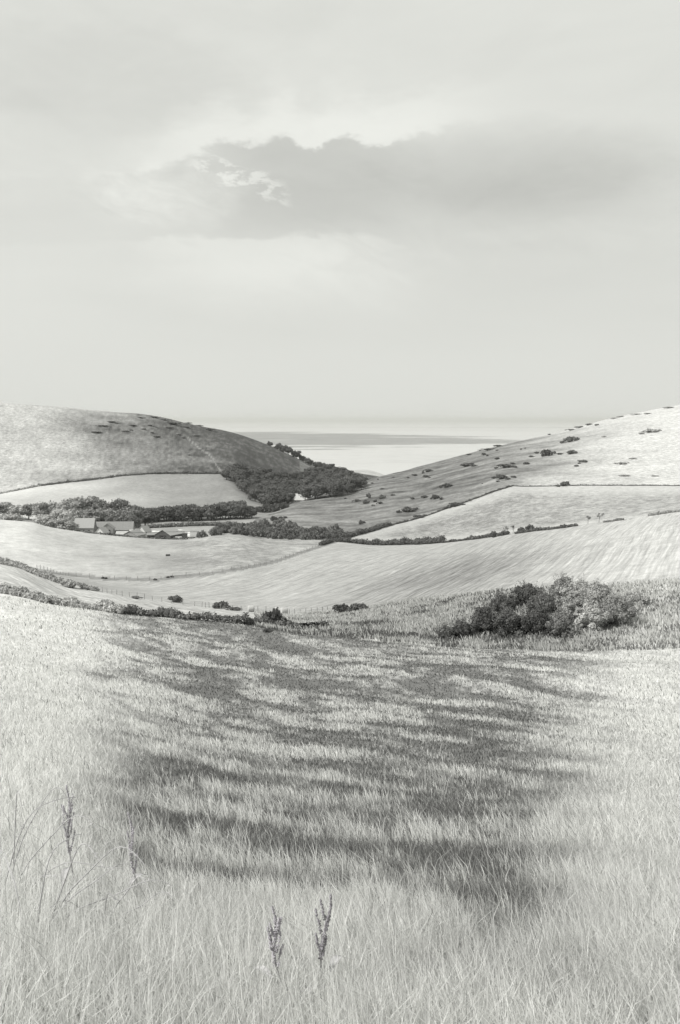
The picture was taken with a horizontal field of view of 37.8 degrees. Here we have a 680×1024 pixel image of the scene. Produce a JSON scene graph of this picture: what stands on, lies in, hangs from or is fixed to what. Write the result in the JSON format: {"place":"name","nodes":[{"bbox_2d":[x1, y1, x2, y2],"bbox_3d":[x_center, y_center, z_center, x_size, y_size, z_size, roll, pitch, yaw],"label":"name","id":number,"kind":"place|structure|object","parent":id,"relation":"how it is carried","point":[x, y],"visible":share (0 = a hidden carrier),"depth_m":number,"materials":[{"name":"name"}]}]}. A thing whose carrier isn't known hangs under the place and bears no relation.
{"place":"outdoors","nodes":[
{"label":"outdoors","id":0,"kind":"place"},
{"bbox_2d":[0,402,679,1023],"bbox_3d":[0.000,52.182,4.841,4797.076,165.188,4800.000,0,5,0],"label":"ground","id":1,"kind":"structure","parent":0,"point":[46,444],"depth_m":353.21,"materials":[{"name":"grey plant"}]},
{"bbox_2d":[0,502,12,513],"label":"tree","id":2,"kind":"object","parent":1,"relation":"on","point":[4,506],"visible":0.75,"depth_m":708.69,"materials":[{"name":"grey plant"}]},
{"bbox_2d":[1,513,25,520],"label":"tree","id":3,"kind":"object","parent":1,"relation":"on","point":[14,517],"visible":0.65,"depth_m":530.02,"materials":[{"name":"grey plant"}]},
{"bbox_2d":[7,504,25,514],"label":"tree","id":4,"kind":"object","parent":1,"relation":"on","point":[17,509],"visible":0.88,"depth_m":704.53,"materials":[{"name":"grey plant"}]},
{"bbox_2d":[0,485,40,493],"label":"hedge","id":5,"kind":"object","parent":1,"relation":"on","point":[31,486],"visible":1,"depth_m":929.37,"materials":[{"name":"grey plant"}]},
{"bbox_2d":[0,582,50,602],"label":"hedge","id":6,"kind":"object","parent":1,"relation":"on","point":[22,591],"visible":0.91,"depth_m":111.73,"materials":[{"name":"grey plant"}]},
{"bbox_2d":[22,503,34,518],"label":"tree","id":7,"kind":"object","parent":1,"relation":"on","point":[28,511],"visible":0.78,"depth_m":709.84,"materials":[{"name":"grey plant"}]},
{"bbox_2d":[0,557,63,582],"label":"hedge","id":8,"kind":"object","parent":1,"relation":"on","point":[35,571],"visible":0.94,"depth_m":247.29,"materials":[{"name":"grey plant"}]},
{"bbox_2d":[30,501,48,516],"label":"tree","id":9,"kind":"object","parent":1,"relation":"on","point":[38,508],"visible":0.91,"depth_m":702.02,"materials":[{"name":"grey plant"}]},
{"bbox_2d":[32,514,52,525],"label":"tree","id":10,"kind":"object","parent":1,"relation":"on","point":[42,519],"visible":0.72,"depth_m":612.99,"materials":[{"name":"grey plant"}]},
{"bbox_2d":[43,500,56,514],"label":"tree","id":11,"kind":"object","parent":1,"relation":"on","point":[51,505],"visible":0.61,"depth_m":707.25,"materials":[{"name":"grey plant"}]},
{"bbox_2d":[48,508,65,518],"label":"tree","id":12,"kind":"object","parent":1,"relation":"on","point":[55,513],"visible":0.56,"depth_m":663.20,"materials":[{"name":"grey plant"}]},
{"bbox_2d":[4,787,112,893],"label":"grass","id":13,"kind":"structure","parent":1,"relation":"on","point":[13,854],"depth_m":5.12,"materials":[{"name":"grey plant"}]},
{"bbox_2d":[46,785,75,884],"bbox_3d":[-1.534,1.794,5.229,0.268,0.698,0.212,2,6,16],"label":"dock plant","id":14,"kind":"object","parent":1,"relation":"on","point":[69,822],"visible":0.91,"depth_m":5.27,"materials":[{"name":"grey plant"}]},
{"bbox_2d":[53,516,72,529],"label":"tree","id":15,"kind":"object","parent":1,"relation":"on","point":[60,522],"visible":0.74,"depth_m":601.47,"materials":[{"name":"grey plant"}]},
{"bbox_2d":[60,508,80,519],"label":"tree","id":16,"kind":"object","parent":1,"relation":"on","point":[72,513],"visible":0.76,"depth_m":659.13,"materials":[{"name":"grey plant"}]},
{"bbox_2d":[63,520,79,530],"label":"tree","id":17,"kind":"object","parent":1,"relation":"on","point":[70,525],"visible":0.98,"depth_m":597.11,"materials":[{"name":"grey plant"}]},
{"bbox_2d":[60,579,84,587],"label":"bush","id":18,"kind":"object","parent":1,"relation":"on","point":[68,583],"visible":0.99,"depth_m":234.94,"materials":[{"name":"grey plant"}]},
{"bbox_2d":[57,498,89,510],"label":"tree","id":19,"kind":"object","parent":1,"relation":"on","point":[76,505],"visible":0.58,"depth_m":702.45,"materials":[{"name":"grey plant"}]},
{"bbox_2d":[43,594,124,613],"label":"hedge","id":20,"kind":"object","parent":1,"relation":"on","point":[101,605],"visible":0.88,"depth_m":109.11,"materials":[{"name":"grey plant"}]},
{"bbox_2d":[74,518,96,531],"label":"barn","id":21,"kind":"structure","parent":1,"relation":"on","point":[87,524],"depth_m":599.11,"materials":[{"name":"stone"}]},
{"bbox_2d":[71,496,100,509],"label":"tree","id":22,"kind":"object","parent":1,"relation":"on","point":[88,501],"visible":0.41,"depth_m":708.42,"materials":[{"name":"grey plant"}]},
{"bbox_2d":[0,834,175,952],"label":"bramble","id":23,"kind":"object","parent":1,"relation":"on","point":[45,874],"visible":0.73,"depth_m":4.33,"materials":[{"name":"grey plant"}]},
{"bbox_2d":[81,582,100,590],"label":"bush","id":24,"kind":"object","parent":1,"relation":"on","point":[91,587],"visible":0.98,"depth_m":237.29,"materials":[{"name":"grey plant"}]},
{"bbox_2d":[37,472,146,485],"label":"hedge","id":25,"kind":"object","parent":1,"relation":"on","point":[86,479],"visible":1,"depth_m":967.31,"materials":[{"name":"grey plant"}]},
{"bbox_2d":[85,508,105,521],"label":"tree","id":26,"kind":"object","parent":1,"relation":"on","point":[96,514],"visible":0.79,"depth_m":668.76,"materials":[{"name":"grey plant"}]},
{"bbox_2d":[87,498,107,509],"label":"tree","id":27,"kind":"object","parent":1,"relation":"on","point":[96,503],"visible":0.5,"depth_m":707.64,"materials":[{"name":"grey plant"}]},
{"bbox_2d":[43,875,170,927],"bbox_3d":[-1.053,1.794,4.455,0.556,0.313,0.319,0,5,0],"label":"bramble","id":28,"kind":"object","parent":1,"relation":"on","point":[115,898],"visible":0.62,"depth_m":4.55,"materials":[{"name":"grey plant"}]},
{"bbox_2d":[100,508,115,521],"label":"tree","id":29,"kind":"object","parent":1,"relation":"on","point":[107,513],"visible":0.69,"depth_m":670.52,"materials":[{"name":"grey plant"}]},
{"bbox_2d":[103,523,115,534],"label":"tree","id":30,"kind":"object","parent":1,"relation":"on","point":[110,527],"visible":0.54,"depth_m":596.82,"materials":[{"name":"plant"}]},
{"bbox_2d":[107,509,122,520],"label":"tree","id":31,"kind":"object","parent":1,"relation":"on","point":[116,515],"visible":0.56,"depth_m":668.24,"materials":[{"name":"grey plant"}]},
{"bbox_2d":[96,521,134,533],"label":"barn","id":32,"kind":"structure","parent":1,"relation":"on","point":[124,525],"depth_m":607.79,"materials":[{"name":"stone"}]},
{"bbox_2d":[101,498,129,510],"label":"tree","id":33,"kind":"object","parent":1,"relation":"on","point":[116,504],"visible":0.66,"depth_m":701.69,"materials":[{"name":"grey plant"}]},
{"bbox_2d":[119,507,147,522],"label":"tree","id":34,"kind":"object","parent":1,"relation":"on","point":[136,512],"visible":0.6,"depth_m":663.14,"materials":[{"name":"grey plant"}]},
{"bbox_2d":[124,514,142,528],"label":"tree","id":35,"kind":"object","parent":1,"relation":"on","point":[132,517],"visible":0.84,"depth_m":647.01,"materials":[{"name":"grey plant"}]},
{"bbox_2d":[123,529,145,536],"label":"shed","id":36,"kind":"structure","parent":1,"relation":"on","point":[132,533],"depth_m":567.87,"materials":[{"name":"stone"}]},
{"bbox_2d":[126,812,146,905],"bbox_3d":[-1.035,1.819,5.067,0.183,0.597,0.266,4,7,38],"label":"dock plant","id":37,"kind":"object","parent":1,"relation":"on","point":[130,847],"visible":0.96,"depth_m":5.06,"materials":[{"name":"grey plant"}]},
{"bbox_2d":[84,531,198,539],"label":"hedge","id":38,"kind":"object","parent":1,"relation":"on","point":[173,538],"visible":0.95,"depth_m":440.89,"materials":[{"name":"grey plant"}]},
{"bbox_2d":[138,508,155,525],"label":"tree","id":39,"kind":"object","parent":1,"relation":"on","point":[151,517],"visible":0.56,"depth_m":677.49,"materials":[{"name":"grey plant"}]},
{"bbox_2d":[157,506,174,520],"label":"tree","id":40,"kind":"object","parent":1,"relation":"on","point":[166,511],"visible":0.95,"depth_m":712.08,"materials":[{"name":"grey plant"}]},
{"bbox_2d":[154,528,181,538],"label":"shed","id":41,"kind":"structure","parent":1,"relation":"on","point":[171,533],"depth_m":565.82,"materials":[{"name":"grey metal"}]},
{"bbox_2d":[168,595,182,602],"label":"bush","id":42,"kind":"object","parent":1,"relation":"on","point":[176,598],"visible":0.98,"depth_m":223.32,"materials":[{"name":"grey plant"}]},
{"bbox_2d":[37,545,317,579],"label":"wire fence","id":43,"kind":"object","parent":1,"relation":"on","point":[190,572],"visible":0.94,"depth_m":314.40,"materials":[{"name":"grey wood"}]},
{"bbox_2d":[146,471,220,473],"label":"hedge","id":44,"kind":"object","parent":1,"relation":"on","point":[193,472],"visible":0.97,"depth_m":999.39,"materials":[{"name":"grey plant"}]},
{"bbox_2d":[177,506,190,521],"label":"tree","id":45,"kind":"object","parent":1,"relation":"on","point":[183,512],"visible":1,"depth_m":710.93,"materials":[{"name":"grey plant"}]},
{"bbox_2d":[123,604,249,624],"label":"hedge","id":46,"kind":"object","parent":1,"relation":"on","point":[169,612],"visible":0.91,"depth_m":108.33,"materials":[{"name":"grey plant"}]},
{"bbox_2d":[147,520,236,527],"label":"hedge","id":47,"kind":"object","parent":1,"relation":"on","point":[188,523],"visible":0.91,"depth_m":666.95,"materials":[{"name":"grey plant"}]},
{"bbox_2d":[187,509,202,520],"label":"tree","id":48,"kind":"object","parent":1,"relation":"on","point":[193,515],"visible":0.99,"depth_m":712.79,"materials":[{"name":"grey plant"}]},
{"bbox_2d":[194,505,210,519],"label":"tree","id":49,"kind":"object","parent":1,"relation":"on","point":[201,509],"visible":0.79,"depth_m":715.35,"materials":[{"name":"grey plant"}]},
{"bbox_2d":[203,507,217,520],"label":"tree","id":50,"kind":"object","parent":1,"relation":"on","point":[207,513],"visible":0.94,"depth_m":712.11,"materials":[{"name":"grey plant"}]},
{"bbox_2d":[207,503,221,519],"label":"tree","id":51,"kind":"object","parent":1,"relation":"on","point":[215,509],"visible":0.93,"depth_m":712.34,"materials":[{"name":"grey plant"}]},
{"bbox_2d":[208,526,222,535],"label":"bush","id":52,"kind":"object","parent":1,"relation":"on","point":[214,531],"visible":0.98,"depth_m":427.80,"materials":[{"name":"grey plant"}]},
{"bbox_2d":[99,587,332,613],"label":"wire fence","id":53,"kind":"object","parent":1,"relation":"on","point":[220,604],"visible":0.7,"depth_m":208.39,"materials":[{"name":"grey wood"}]},
{"bbox_2d":[212,600,230,608],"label":"bush","id":54,"kind":"object","parent":1,"relation":"on","point":[222,603],"visible":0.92,"depth_m":210.27,"materials":[{"name":"grey plant"}]},
{"bbox_2d":[226,505,240,517],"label":"tree","id":55,"kind":"object","parent":1,"relation":"on","point":[233,511],"visible":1,"depth_m":715.66,"materials":[{"name":"grey plant"}]},
{"bbox_2d":[228,526,241,533],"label":"bush","id":56,"kind":"object","parent":1,"relation":"on","point":[235,530],"visible":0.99,"depth_m":428.75,"materials":[{"name":"grey plant"}]},
{"bbox_2d":[230,471,243,481],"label":"tree","id":57,"kind":"object","parent":1,"relation":"on","point":[233,474],"visible":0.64,"depth_m":957.38,"materials":[{"name":"grey plant"}]},
{"bbox_2d":[231,503,249,518],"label":"tree","id":58,"kind":"object","parent":1,"relation":"on","point":[243,508],"visible":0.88,"depth_m":719.62,"materials":[{"name":"grey plant"}]},
{"bbox_2d":[240,480,252,493],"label":"tree","id":59,"kind":"object","parent":1,"relation":"on","point":[245,485],"visible":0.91,"depth_m":919.14,"materials":[{"name":"grey plant"}]},
{"bbox_2d":[247,527,258,536],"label":"bush","id":60,"kind":"object","parent":1,"relation":"on","point":[252,531],"visible":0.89,"depth_m":433.20,"materials":[{"name":"grey plant"}]},
{"bbox_2d":[247,487,261,500],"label":"tree","id":61,"kind":"object","parent":1,"relation":"on","point":[253,493],"visible":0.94,"depth_m":891.27,"materials":[{"name":"grey plant"}]},
{"bbox_2d":[257,491,274,503],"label":"tree","id":62,"kind":"object","parent":1,"relation":"on","point":[263,495],"visible":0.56,"depth_m":876.78,"materials":[{"name":"grey plant"}]},
{"bbox_2d":[235,906,302,1003],"bbox_3d":[-0.280,1.679,3.747,0.374,0.442,0.151,-2,6,-20],"label":"dock plant","id":63,"kind":"object","parent":1,"relation":"on","point":[277,927],"visible":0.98,"depth_m":3.70,"materials":[{"name":"grey plant"}]},
{"bbox_2d":[262,495,275,503],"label":"tree","id":64,"kind":"object","parent":1,"relation":"on","point":[268,499],"visible":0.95,"depth_m":866.64,"materials":[{"name":"grey plant"}]},
{"bbox_2d":[262,607,286,622],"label":"bush","id":65,"kind":"object","parent":1,"relation":"on","point":[274,614],"visible":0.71,"depth_m":111.81,"materials":[{"name":"grey plant"}]},
{"bbox_2d":[275,492,289,503],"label":"tree","id":66,"kind":"object","parent":1,"relation":"on","point":[280,498],"visible":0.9,"depth_m":869.71,"materials":[{"name":"grey plant"}]},
{"bbox_2d":[241,615,328,627],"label":"hedge","id":67,"kind":"object","parent":1,"relation":"on","point":[281,622],"visible":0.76,"depth_m":111.26,"materials":[{"name":"grey plant"}]},
{"bbox_2d":[296,486,310,499],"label":"tree","id":68,"kind":"object","parent":1,"relation":"on","point":[304,491],"visible":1,"depth_m":865.46,"materials":[{"name":"grey plant"}]},
{"bbox_2d":[308,530,321,539],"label":"bush","id":69,"kind":"object","parent":1,"relation":"on","point":[315,534],"visible":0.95,"depth_m":533.62,"materials":[{"name":"grey plant"}]},
{"bbox_2d":[309,484,325,498],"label":"tree","id":70,"kind":"object","parent":1,"relation":"on","point":[317,490],"visible":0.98,"depth_m":866.64,"materials":[{"name":"grey plant"}]},
{"bbox_2d":[294,893,341,1001],"bbox_3d":[-0.077,1.679,3.781,0.315,0.487,0.094,-5,7,-41],"label":"dock plant","id":71,"kind":"object","parent":1,"relation":"on","point":[322,946],"visible":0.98,"depth_m":3.76,"materials":[{"name":"grey plant"}]},
{"bbox_2d":[326,481,342,497],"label":"tree","id":72,"kind":"object","parent":1,"relation":"on","point":[334,488],"visible":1,"depth_m":859.22,"materials":[{"name":"grey plant"}]},
{"bbox_2d":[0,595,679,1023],"bbox_3d":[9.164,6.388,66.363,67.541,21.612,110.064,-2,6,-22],"label":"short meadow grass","id":73,"kind":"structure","parent":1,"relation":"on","point":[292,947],"depth_m":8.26,"materials":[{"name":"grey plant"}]},
{"bbox_2d":[0,596,679,1023],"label":"tall dry grass","id":74,"kind":"structure","parent":1,"relation":"on","point":[306,826],"depth_m":15.08,"materials":[{"name":"grey plant"}]},
{"bbox_2d":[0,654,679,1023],"bbox_3d":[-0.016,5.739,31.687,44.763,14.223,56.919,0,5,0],"label":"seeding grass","id":75,"kind":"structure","parent":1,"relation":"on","point":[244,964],"depth_m":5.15,"materials":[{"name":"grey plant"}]},
{"bbox_2d":[0,824,679,1023],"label":"foreground grass","id":76,"kind":"structure","parent":1,"relation":"on","point":[352,954],"depth_m":3.84,"materials":[{"name":"grey plant"}]},
{"bbox_2d":[332,603,350,613],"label":"bush","id":77,"kind":"object","parent":1,"relation":"on","point":[343,607],"visible":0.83,"depth_m":156.56,"materials":[{"name":"grey plant"}]},
{"bbox_2d":[341,476,357,488],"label":"tree","id":78,"kind":"object","parent":1,"relation":"on","point":[352,480],"visible":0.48,"depth_m":888.48,"materials":[{"name":"grey plant"}]},
{"bbox_2d":[347,602,367,611],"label":"bush","id":79,"kind":"object","parent":1,"relation":"on","point":[356,606],"visible":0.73,"depth_m":152.21,"materials":[{"name":"grey plant"}]},
{"bbox_2d":[356,478,367,489],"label":"tree","id":80,"kind":"object","parent":1,"relation":"on","point":[361,482],"visible":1,"depth_m":895.37,"materials":[{"name":"grey plant"}]},
{"bbox_2d":[337,521,391,537],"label":"hedge","id":81,"kind":"object","parent":1,"relation":"on","point":[356,532],"visible":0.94,"depth_m":592.41,"materials":[{"name":"grey plant"}]},
{"bbox_2d":[333,535,434,544],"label":"hedge","id":82,"kind":"object","parent":1,"relation":"on","point":[400,541],"visible":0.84,"depth_m":426.26,"materials":[{"name":"grey plant"}]},
{"bbox_2d":[410,535,446,544],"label":"hedge","id":83,"kind":"object","parent":1,"relation":"on","point":[420,541],"visible":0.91,"depth_m":402.54,"materials":[{"name":"grey plant"}]},
{"bbox_2d":[436,618,456,639],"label":"bush","id":84,"kind":"object","parent":1,"relation":"on","point":[443,631],"visible":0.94,"depth_m":103.51,"materials":[{"name":"grey plant"}]},
{"bbox_2d":[391,485,513,525],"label":"hedge","id":85,"kind":"object","parent":1,"relation":"on","point":[486,493],"visible":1,"depth_m":659.83,"materials":[{"name":"grey plant"}]},
{"bbox_2d":[453,615,475,638],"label":"bush","id":86,"kind":"object","parent":1,"relation":"on","point":[462,628],"visible":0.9,"depth_m":104.23,"materials":[{"name":"grey plant"}]},
{"bbox_2d":[254,577,679,651],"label":"bank grass","id":87,"kind":"structure","parent":1,"relation":"on","point":[343,624],"depth_m":110.10,"materials":[{"name":"grey plant"}]},
{"bbox_2d":[470,597,495,633],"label":"bush","id":88,"kind":"object","parent":1,"relation":"on","point":[482,621],"visible":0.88,"depth_m":105.65,"materials":[{"name":"grey plant"}]},
{"bbox_2d":[469,530,509,539],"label":"hedge","id":89,"kind":"object","parent":1,"relation":"on","point":[472,537],"visible":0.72,"depth_m":371.91,"materials":[{"name":"grey plant"}]},
{"bbox_2d":[489,590,516,611],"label":"bush","id":90,"kind":"object","parent":1,"relation":"on","point":[498,600],"visible":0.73,"depth_m":116.31,"materials":[{"name":"grey plant"}]},
{"bbox_2d":[490,603,525,637],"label":"bush","id":91,"kind":"object","parent":1,"relation":"on","point":[506,619],"visible":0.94,"depth_m":104.06,"materials":[{"name":"grey plant"}]},
{"bbox_2d":[509,580,547,605],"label":"bush","id":92,"kind":"object","parent":1,"relation":"on","point":[523,593],"visible":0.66,"depth_m":120.34,"materials":[{"name":"grey plant"}]},
{"bbox_2d":[520,603,552,635],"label":"bush","id":93,"kind":"object","parent":1,"relation":"on","point":[536,620],"visible":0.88,"depth_m":103.48,"materials":[{"name":"grey plant"}]},
{"bbox_2d":[525,585,561,612],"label":"bush","id":94,"kind":"object","parent":1,"relation":"on","point":[542,599],"visible":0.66,"depth_m":112.04,"materials":[{"name":"grey plant"}]},
{"bbox_2d":[514,523,577,533],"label":"hedge","id":95,"kind":"object","parent":1,"relation":"on","point":[545,528],"visible":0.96,"depth_m":340.44,"materials":[{"name":"grey plant"}]},
{"bbox_2d":[545,610,575,637],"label":"bush","id":96,"kind":"object","parent":1,"relation":"on","point":[560,625],"visible":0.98,"depth_m":101.17,"materials":[{"name":"grey plant"}]},
{"bbox_2d":[547,572,575,598],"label":"bush","id":97,"kind":"object","parent":1,"relation":"on","point":[561,582],"visible":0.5,"depth_m":121.57,"materials":[{"name":"grey plant"}]},
{"bbox_2d":[552,585,591,621],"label":"bush","id":98,"kind":"object","parent":1,"relation":"on","point":[570,600],"visible":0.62,"depth_m":105.78,"materials":[{"name":"grey plant"}]},
{"bbox_2d":[559,572,597,598],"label":"bush","id":99,"kind":"object","parent":1,"relation":"on","point":[571,587],"visible":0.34,"depth_m":118.68,"materials":[{"name":"grey plant"}]},
{"bbox_2d":[573,595,610,629],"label":"bush","id":100,"kind":"object","parent":1,"relation":"on","point":[590,616],"visible":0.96,"depth_m":103.27,"materials":[{"name":"grey plant"}]},
{"bbox_2d":[575,578,615,605],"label":"bush","id":101,"kind":"object","parent":1,"relation":"on","point":[599,593],"visible":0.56,"depth_m":112.67,"materials":[{"name":"grey plant"}]},
{"bbox_2d":[514,484,679,486],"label":"hedge","id":102,"kind":"object","parent":1,"relation":"on","point":[599,485],"visible":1,"depth_m":649.57,"materials":[{"name":"grey plant"}]},
{"bbox_2d":[595,587,636,624],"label":"bush","id":103,"kind":"object","parent":1,"relation":"on","point":[617,608],"visible":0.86,"depth_m":104.51,"materials":[{"name":"grey plant"}]},
{"bbox_2d":[622,586,649,606],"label":"bush","id":104,"kind":"object","parent":1,"relation":"on","point":[639,599],"visible":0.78,"depth_m":112.50,"materials":[{"name":"grey plant"}]},
{"bbox_2d":[648,508,679,515],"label":"hedge","id":105,"kind":"object","parent":1,"relation":"on","point":[661,512],"visible":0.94,"depth_m":308.63,"materials":[{"name":"grey plant"}]},
{"bbox_2d":[0,0,679,420],"label":"sky","id":106,"kind":"structure","parent":0,"point":[211,210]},
{"bbox_2d":[180,421,597,474],"bbox_3d":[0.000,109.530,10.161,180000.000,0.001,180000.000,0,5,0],"label":"sea","id":107,"kind":"structure","parent":0,"point":[385,447],"depth_m":6262.37,"materials":[{"name":"liquid"}]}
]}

